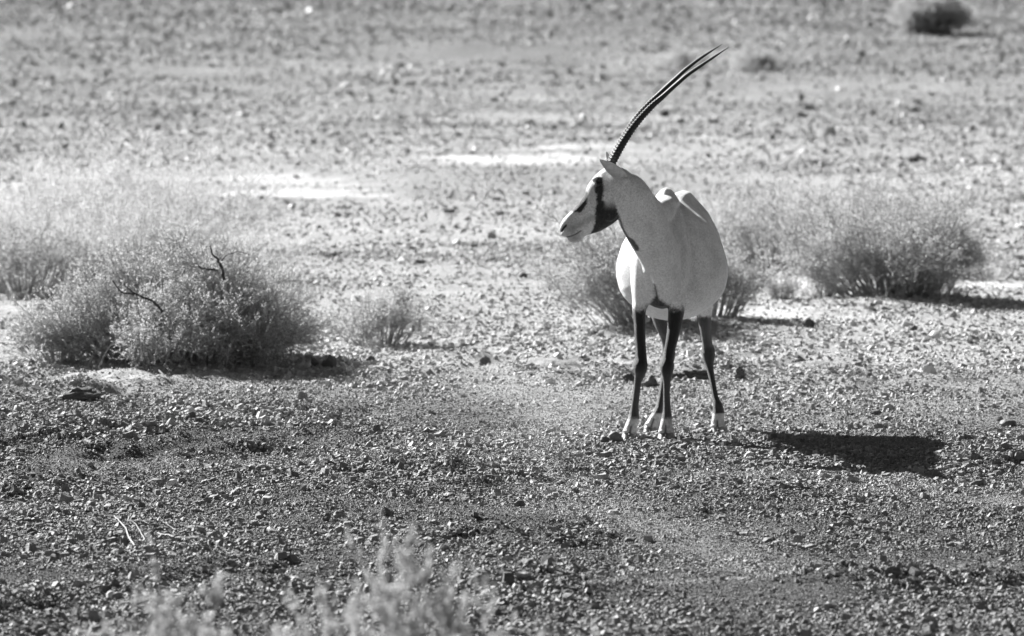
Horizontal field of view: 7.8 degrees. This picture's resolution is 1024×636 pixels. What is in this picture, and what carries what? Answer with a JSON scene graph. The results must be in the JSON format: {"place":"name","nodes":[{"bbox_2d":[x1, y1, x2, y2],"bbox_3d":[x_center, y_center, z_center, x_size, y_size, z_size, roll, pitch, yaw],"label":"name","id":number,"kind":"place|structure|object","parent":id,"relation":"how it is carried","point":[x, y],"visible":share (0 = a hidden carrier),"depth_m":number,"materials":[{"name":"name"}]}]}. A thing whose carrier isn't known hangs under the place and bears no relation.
{"place":"outdoors","nodes":[
{"label":"outdoors","id":0,"kind":"place"},
{"bbox_2d":[324,253,337,256],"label":"rock","id":1,"kind":"object","parent":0,"point":[334,254],"visible":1,"depth_m":41.61,"materials":[{"name":"grey stone"}]},
{"bbox_2d":[0,0,1023,635],"bbox_3d":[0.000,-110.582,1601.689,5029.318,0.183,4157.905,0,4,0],"label":"ground","id":2,"kind":"structure","parent":0,"point":[462,56],"depth_m":50.62,"materials":[{"name":"grey gravel"}]},
{"bbox_2d":[26,527,35,532],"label":"rock","id":3,"kind":"object","parent":2,"relation":"on","point":[31,529],"visible":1,"depth_m":26.40,"materials":[{"name":"grey stone"}]},
{"bbox_2d":[26,472,41,476],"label":"rock","id":4,"kind":"object","parent":2,"relation":"on","point":[32,473],"visible":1,"depth_m":28.21,"materials":[{"name":"grey stone"}]},
{"bbox_2d":[0,305,117,363],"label":"desert shrub","id":5,"kind":"object","parent":2,"relation":"on","point":[36,354],"visible":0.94,"depth_m":33.86,"materials":[{"name":"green plant"}]},
{"bbox_2d":[0,202,155,293],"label":"desert shrub","id":6,"kind":"object","parent":2,"relation":"on","point":[10,255],"visible":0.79,"depth_m":38.47,"materials":[{"name":"grey plant"}]},
{"bbox_2d":[58,387,102,400],"bbox_3d":[-1.832,0.326,31.787,0.220,0.068,0.143,-2,5,-28],"label":"dirt heap","id":7,"kind":"object","parent":2,"relation":"on","point":[82,394],"visible":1,"depth_m":31.75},
{"bbox_2d":[0,140,221,254],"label":"desert shrub","id":8,"kind":"object","parent":2,"relation":"on","point":[25,209],"visible":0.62,"depth_m":41.69,"materials":[{"name":"grey plant"}]},
{"bbox_2d":[106,591,115,598],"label":"rock","id":9,"kind":"object","parent":2,"relation":"on","point":[109,593],"visible":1,"depth_m":24.10,"materials":[{"name":"grey stone"}]},
{"bbox_2d":[8,164,250,282],"bbox_3d":[-2.108,-0.493,39.317,1.297,0.643,1.297,4,5,42],"label":"desert shrub","id":10,"kind":"object","parent":2,"relation":"on","point":[110,222],"visible":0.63,"depth_m":39.16,"materials":[{"name":"grey plant"}]},
{"bbox_2d":[70,531,231,635],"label":"foreground bush","id":11,"kind":"object","parent":2,"relation":"on","point":[163,623],"visible":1,"depth_m":17.53,"materials":[{"name":"grey plant"}]},
{"bbox_2d":[150,478,164,483],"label":"rock","id":12,"kind":"object","parent":2,"relation":"on","point":[156,480],"visible":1,"depth_m":28.16,"materials":[{"name":"grey stone"}]},
{"bbox_2d":[167,479,176,485],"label":"rock","id":13,"kind":"object","parent":2,"relation":"on","point":[172,482],"visible":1,"depth_m":28.09,"materials":[{"name":"grey stone"}]},
{"bbox_2d":[0,207,351,378],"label":"desert shrub","id":14,"kind":"object","parent":2,"relation":"on","point":[206,310],"visible":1,"depth_m":33.76,"materials":[{"name":"grey plant"}]},
{"bbox_2d":[30,121,323,250],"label":"desert shrub","id":15,"kind":"object","parent":2,"relation":"on","point":[189,188],"visible":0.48,"depth_m":42.10,"materials":[{"name":"grey plant"}]},
{"bbox_2d":[183,412,195,419],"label":"rock","id":16,"kind":"object","parent":2,"relation":"on","point":[189,415],"visible":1,"depth_m":30.84,"materials":[{"name":"grey stone"}]},
{"bbox_2d":[176,212,324,278],"bbox_3d":[-1.398,-0.371,39.663,0.797,0.359,1.020,0,4,0],"label":"desert shrub","id":17,"kind":"object","parent":2,"relation":"on","point":[274,262],"visible":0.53,"depth_m":39.73,"materials":[{"name":"grey plant"}]},
{"bbox_2d":[311,356,318,365],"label":"rock","id":18,"kind":"object","parent":2,"relation":"on","point":[314,362],"visible":0.91,"depth_m":33.92,"materials":[{"name":"black stone"}]},
{"bbox_2d":[322,513,330,520],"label":"rock","id":19,"kind":"object","parent":2,"relation":"on","point":[326,516],"visible":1,"depth_m":26.62,"materials":[{"name":"grey stone"}]},
{"bbox_2d":[321,354,336,367],"bbox_3d":[-0.828,0.202,33.929,0.072,0.080,0.062,0,4,0],"label":"rock","id":20,"kind":"object","parent":2,"relation":"on","point":[329,360],"visible":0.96,"depth_m":33.91,"materials":[{"name":"black stone"}]},
{"bbox_2d":[333,511,344,517],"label":"rock","id":21,"kind":"object","parent":2,"relation":"on","point":[337,514],"visible":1,"depth_m":26.71,"materials":[{"name":"grey stone"}]},
{"bbox_2d":[365,356,374,360],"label":"rock","id":22,"kind":"object","parent":2,"relation":"on","point":[370,358],"visible":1,"depth_m":34.26,"materials":[{"name":"grey stone"}]},
{"bbox_2d":[319,282,445,347],"bbox_3d":[-0.647,-0.017,35.390,0.572,0.322,0.621,1,4,15],"label":"desert shrub","id":23,"kind":"object","parent":2,"relation":"on","point":[367,315],"visible":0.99,"depth_m":35.37,"materials":[{"name":"grey plant"}]},
{"bbox_2d":[380,507,390,516],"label":"rock","id":24,"kind":"object","parent":2,"relation":"on","point":[386,511],"visible":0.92,"depth_m":26.90,"materials":[{"name":"grey stone"}]},
{"bbox_2d":[261,509,545,635],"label":"foreground bush","id":25,"kind":"object","parent":2,"relation":"on","point":[442,605],"visible":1,"depth_m":17.12,"materials":[{"name":"grey plant"}]},
{"bbox_2d":[479,356,490,365],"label":"rock","id":26,"kind":"object","parent":2,"relation":"on","point":[484,360],"visible":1,"depth_m":33.90,"materials":[{"name":"grey stone"}]},
{"bbox_2d":[502,571,514,583],"bbox_3d":[-0.015,0.846,24.209,0.041,0.053,0.048,2,5,31],"label":"rock","id":27,"kind":"object","parent":2,"relation":"on","point":[509,577],"visible":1,"depth_m":24.20,"materials":[{"name":"grey stone"}]},
{"bbox_2d":[0,355,1023,635],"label":"gravel","id":28,"kind":"structure","parent":2,"relation":"on","point":[932,611],"depth_m":27.40,"materials":[{"name":"grey gravel"}]},
{"bbox_2d":[114,515,225,544],"bbox_3d":[-1.286,0.739,26.209,0.292,0.034,1.038,-1,4,-19],"label":"fallen twig","id":29,"kind":"object","parent":28,"relation":"on","point":[162,533],"visible":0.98,"depth_m":25.91,"materials":[{"name":"grey wood"}]},
{"bbox_2d":[0,239,1023,377],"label":"gravel","id":30,"kind":"structure","parent":2,"relation":"on","point":[938,336],"depth_m":36.20,"materials":[{"name":"grey gravel"}]},
{"bbox_2d":[514,500,524,506],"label":"rock","id":31,"kind":"object","parent":2,"relation":"on","point":[518,503],"visible":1,"depth_m":27.19,"materials":[{"name":"grey stone"}]},
{"bbox_2d":[519,272,526,277],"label":"rock","id":32,"kind":"object","parent":2,"relation":"on","point":[522,274],"visible":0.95,"depth_m":39.84,"materials":[{"name":"grey stone"}]},
{"bbox_2d":[517,558,533,564],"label":"rock","id":33,"kind":"object","parent":2,"relation":"on","point":[527,561],"visible":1,"depth_m":24.54,"materials":[{"name":"grey stone"}]},
{"bbox_2d":[516,190,652,325],"bbox_3d":[0.507,-0.282,36.131,0.980,0.651,0.969,0,4,0],"label":"desert shrub","id":34,"kind":"object","parent":2,"relation":"on","point":[602,276],"visible":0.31,"depth_m":36.09,"materials":[{"name":"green plant"}]},
{"bbox_2d":[600,436,609,441],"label":"rock","id":35,"kind":"object","parent":2,"relation":"on","point":[604,438],"visible":1,"depth_m":29.88,"materials":[{"name":"grey stone"}]},
{"bbox_2d":[608,431,621,441],"bbox_3d":[0.411,0.476,29.930,0.056,0.050,0.048,0,4,0],"label":"rock","id":36,"kind":"object","parent":2,"relation":"on","point":[613,436],"visible":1,"depth_m":29.91,"materials":[{"name":"grey stone"}]},
{"bbox_2d":[621,373,633,381],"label":"dirt clod","id":37,"kind":"object","parent":2,"relation":"on","point":[627,377],"visible":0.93,"depth_m":32.92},
{"bbox_2d":[625,536,635,541],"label":"rock","id":38,"kind":"object","parent":2,"relation":"on","point":[629,539],"visible":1,"depth_m":26.09,"materials":[{"name":"grey stone"}]},
{"bbox_2d":[560,44,728,438],"bbox_3d":[0.536,-0.311,30.388,0.692,1.636,1.358,0,4,0],"label":"oryx","id":39,"kind":"object","parent":2,"relation":"on","point":[671,269],"visible":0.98,"depth_m":30.03,"materials":[{"name":"fur"}]},
{"bbox_2d":[644,375,658,386],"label":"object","id":40,"kind":"object","parent":2,"relation":"on","point":[651,381],"visible":1,"depth_m":32.62,"materials":[{"name":"grey stone"}]},
{"bbox_2d":[671,372,685,380],"bbox_3d":[0.717,0.262,32.919,0.101,0.050,0.101,0,4,0],"label":"dirt clod","id":41,"kind":"object","parent":2,"relation":"on","point":[680,375],"visible":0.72,"depth_m":32.91,"materials":[{"name":"grey soil"}]},
{"bbox_2d":[647,41,714,70],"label":"desert shrub","id":42,"kind":"object","parent":2,"relation":"on","point":[680,58],"visible":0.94,"depth_m":69.60,"materials":[{"name":"grey plant"}]},
{"bbox_2d":[682,368,707,379],"bbox_3d":[0.816,0.253,32.929,0.119,0.061,0.112,-4,6,-44],"label":"rock","id":43,"kind":"object","parent":2,"relation":"on","point":[700,374],"visible":0.89,"depth_m":32.91,"materials":[{"name":"black stone"}]},
{"bbox_2d":[732,366,746,378],"bbox_3d":[0.999,0.247,32.919,0.064,0.076,0.053,0,4,0],"label":"rock","id":44,"kind":"object","parent":2,"relation":"on","point":[739,372],"visible":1,"depth_m":32.90,"materials":[{"name":"grey stone"}]},
{"bbox_2d":[712,229,792,317],"bbox_3d":[1.052,-0.224,36.545,0.637,0.465,0.676,0,4,0],"label":"desert shrub","id":45,"kind":"object","parent":2,"relation":"on","point":[737,284],"visible":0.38,"depth_m":36.43,"materials":[{"name":"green plant"}]},
{"bbox_2d":[723,39,782,70],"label":"desert shrub","id":46,"kind":"object","parent":2,"relation":"on","point":[757,56],"visible":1,"depth_m":68.99,"materials":[{"name":"grey plant"}]},
{"bbox_2d":[763,537,774,542],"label":"rock","id":47,"kind":"object","parent":2,"relation":"on","point":[767,539],"visible":1,"depth_m":26.18,"materials":[{"name":"grey stone"}]},
{"bbox_2d":[685,168,880,264],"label":"desert shrub","id":48,"kind":"object","parent":2,"relation":"on","point":[774,218],"visible":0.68,"depth_m":41.14,"materials":[{"name":"grey plant"}]},
{"bbox_2d":[764,274,802,299],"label":"desert shrub","id":49,"kind":"object","parent":2,"relation":"on","point":[777,286],"visible":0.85,"depth_m":38.31,"materials":[{"name":"grey plant"}]},
{"bbox_2d":[802,318,814,327],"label":"rock","id":50,"kind":"object","parent":2,"relation":"on","point":[807,322],"visible":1,"depth_m":35.99,"materials":[{"name":"grey stone"}]},
{"bbox_2d":[792,265,855,298],"bbox_3d":[1.606,-0.179,38.304,0.247,0.186,0.299,3,5,33],"label":"desert shrub","id":51,"kind":"object","parent":2,"relation":"on","point":[829,291],"visible":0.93,"depth_m":38.29,"materials":[{"name":"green plant"}]},
{"bbox_2d":[870,410,881,414],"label":"rock","id":52,"kind":"object","parent":2,"relation":"on","point":[875,412],"visible":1,"depth_m":31.32,"materials":[{"name":"grey stone"}]},
{"bbox_2d":[769,154,984,246],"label":"desert shrub","id":53,"kind":"object","parent":2,"relation":"on","point":[867,190],"visible":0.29,"depth_m":41.76,"materials":[{"name":"grey plant"}]},
{"bbox_2d":[762,183,1000,299],"bbox_3d":[1.885,-0.400,38.153,1.221,0.587,1.470,0,4,0],"label":"desert shrub","id":54,"kind":"object","parent":2,"relation":"on","point":[928,252],"visible":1,"depth_m":37.99,"materials":[{"name":"grey plant"}]},
{"bbox_2d":[884,566,900,576],"bbox_3d":[1.230,0.827,24.258,0.055,0.050,0.036,0,4,0],"label":"rock","id":55,"kind":"object","parent":2,"relation":"on","point":[896,571],"visible":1,"depth_m":24.25,"materials":[{"name":"grey stone"}]},
{"bbox_2d":[910,325,917,330],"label":"rock","id":56,"kind":"object","parent":2,"relation":"on","point":[913,328],"visible":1,"depth_m":35.78,"materials":[{"name":"grey stone"}]},
{"bbox_2d":[886,0,979,34],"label":"desert shrub","id":57,"kind":"object","parent":2,"relation":"on","point":[918,17],"visible":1,"depth_m":78.39,"materials":[{"name":"grey plant"}]},
{"bbox_2d":[971,479,983,485],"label":"rock","id":58,"kind":"object","parent":2,"relation":"on","point":[979,482],"visible":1,"depth_m":28.02,"materials":[{"name":"grey stone"}]},
{"bbox_2d":[962,252,1023,279],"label":"desert shrub","id":59,"kind":"object","parent":2,"relation":"on","point":[1003,264],"visible":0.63,"depth_m":40.07,"materials":[{"name":"grey plant"}]},
{"bbox_2d":[999,419,1015,426],"bbox_3d":[2.041,0.435,30.864,0.073,0.040,0.067,0,4,0],"label":"rock","id":60,"kind":"object","parent":2,"relation":"on","point":[1007,422],"visible":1,"depth_m":30.84,"materials":[{"name":"grey stone"}]},
{"bbox_2d":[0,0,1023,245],"bbox_3d":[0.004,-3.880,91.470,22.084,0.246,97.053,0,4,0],"label":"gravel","id":61,"kind":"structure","parent":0,"point":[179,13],"depth_m":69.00,"materials":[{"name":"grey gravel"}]}
]}

